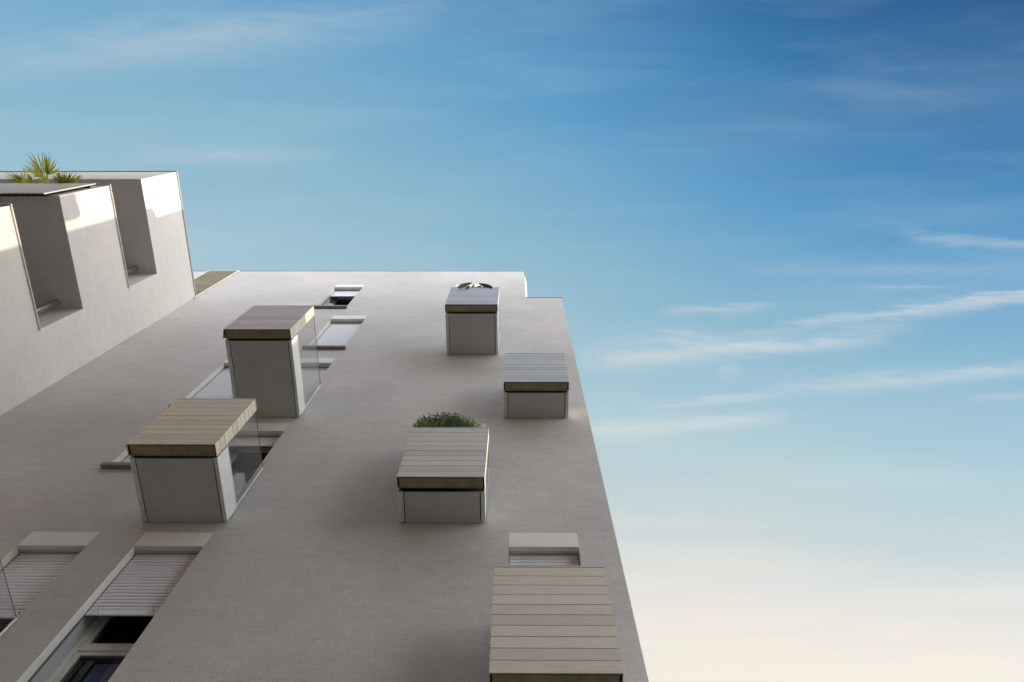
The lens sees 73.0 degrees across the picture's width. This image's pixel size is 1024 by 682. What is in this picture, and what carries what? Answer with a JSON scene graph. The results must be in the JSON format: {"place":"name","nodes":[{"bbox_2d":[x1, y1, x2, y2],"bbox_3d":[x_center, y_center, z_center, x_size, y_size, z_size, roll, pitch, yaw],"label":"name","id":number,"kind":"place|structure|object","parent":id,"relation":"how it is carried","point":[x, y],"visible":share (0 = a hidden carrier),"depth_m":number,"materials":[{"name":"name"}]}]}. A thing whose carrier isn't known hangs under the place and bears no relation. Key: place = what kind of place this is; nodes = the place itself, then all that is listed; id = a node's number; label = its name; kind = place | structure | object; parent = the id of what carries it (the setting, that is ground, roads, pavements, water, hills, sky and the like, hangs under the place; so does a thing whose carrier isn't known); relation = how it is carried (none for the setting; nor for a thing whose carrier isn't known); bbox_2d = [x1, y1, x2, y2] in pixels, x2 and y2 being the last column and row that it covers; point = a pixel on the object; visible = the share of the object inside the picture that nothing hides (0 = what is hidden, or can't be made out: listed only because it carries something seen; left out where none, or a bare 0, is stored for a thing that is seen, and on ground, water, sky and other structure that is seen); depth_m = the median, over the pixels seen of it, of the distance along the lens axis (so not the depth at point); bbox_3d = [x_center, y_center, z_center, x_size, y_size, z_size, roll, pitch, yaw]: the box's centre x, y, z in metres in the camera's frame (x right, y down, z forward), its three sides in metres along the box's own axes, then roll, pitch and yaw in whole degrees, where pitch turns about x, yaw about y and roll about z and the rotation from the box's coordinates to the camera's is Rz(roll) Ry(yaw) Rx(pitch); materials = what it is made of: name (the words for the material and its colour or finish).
{"place":"outdoors","nodes":[
{"label":"outdoors","id":0,"kind":"place"},
{"bbox_2d":[0,270,648,681],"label":"apartment building","id":1,"kind":"structure","parent":0,"point":[238,476],"depth_m":8.53,"materials":[{"name":"paint"}]},
{"bbox_2d":[0,532,99,632],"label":"window","id":2,"kind":"structure","parent":1,"relation":"in","point":[44,555],"depth_m":7.98,"materials":[{"name":"white plastic"}]},
{"bbox_2d":[17,532,212,681],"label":"window","id":3,"kind":"structure","parent":1,"relation":"in","point":[96,640],"depth_m":7.40,"materials":[{"name":"white plastic"}]},
{"bbox_2d":[100,449,130,468],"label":"window","id":4,"kind":"structure","parent":1,"relation":"in","point":[122,461],"depth_m":9.75,"materials":[{"name":"grey rubber"}]},
{"bbox_2d":[168,360,232,406],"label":"window","id":5,"kind":"structure","parent":1,"relation":"in","point":[218,385],"depth_m":12.84,"materials":[{"name":"grey rubber"}]},
{"bbox_2d":[149,423,289,593],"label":"window","id":6,"kind":"structure","parent":1,"relation":"in","point":[245,443],"depth_m":10.89,"materials":[{"name":"grey rubber"}]},
{"bbox_2d":[236,358,334,491],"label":"window","id":7,"kind":"structure","parent":1,"relation":"in","point":[246,466],"depth_m":12.95,"materials":[{"name":"clear glass"}]},
{"bbox_2d":[302,315,366,349],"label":"window","id":8,"kind":"structure","parent":1,"relation":"in","point":[335,335],"depth_m":15.75,"materials":[{"name":"grey rubber"}]},
{"bbox_2d":[312,285,363,308],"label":"window","id":9,"kind":"structure","parent":1,"relation":"in","point":[340,296],"depth_m":19.16,"materials":[{"name":"grey rubber"}]},
{"bbox_2d":[412,411,480,426],"bbox_3d":[-0.935,1.522,9.431,1.005,1.938,0.465,0,-71,0],"label":"potted shrub","id":10,"kind":"object","parent":1,"relation":"on","point":[449,421],"visible":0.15,"depth_m":9.99,"materials":[{"name":"green plant"}]},
{"bbox_2d":[455,284,482,286],"bbox_3d":[-1.185,-1.490,19.530,0.816,0.277,0.149,0,-71,0],"label":"window","id":11,"kind":"structure","parent":1,"relation":"in","point":[475,285],"depth_m":19.52,"materials":[{"name":"grey rubber"}]},
{"bbox_2d":[458,282,491,289],"bbox_3d":[-0.794,-0.935,14.590,0.751,1.298,0.374,0,-71,0],"label":"broad leaved plant","id":12,"kind":"object","parent":1,"relation":"on","point":[463,285],"visible":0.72,"depth_m":14.99,"materials":[{"name":"green plant"}]},
{"bbox_2d":[470,423,485,426],"bbox_3d":[-0.822,1.438,11.017,0.816,0.277,0.149,0,-71,0],"label":"window","id":13,"kind":"structure","parent":1,"relation":"in","point":[482,424],"depth_m":11.06,"materials":[{"name":"grey rubber"}]},
{"bbox_2d":[508,533,580,565],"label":"window","id":14,"kind":"structure","parent":1,"relation":"in","point":[525,549],"depth_m":8.04,"materials":[{"name":"white plastic"}]},
{"bbox_2d":[0,0,1023,681],"label":"sky","id":15,"kind":"structure","parent":0,"point":[781,242],"materials":[{"name":"blue"}]},
{"bbox_3d":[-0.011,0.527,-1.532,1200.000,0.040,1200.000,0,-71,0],"label":"ground","id":16,"kind":"structure","parent":0,"visible":0},
{"bbox_2d":[0,171,196,415],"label":"apartment building","id":17,"kind":"structure","parent":16,"relation":"on","point":[94,264],"depth_m":13.67,"materials":[{"name":"paint"}]},
{"bbox_2d":[6,151,81,182],"bbox_3d":[-9.747,-3.318,14.085,1.370,2.169,1.168,38,-75,-12],"label":"fan palm","id":18,"kind":"object","parent":17,"relation":"on","point":[39,171],"visible":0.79,"depth_m":14.59,"materials":[{"name":"green plant"}]}
]}

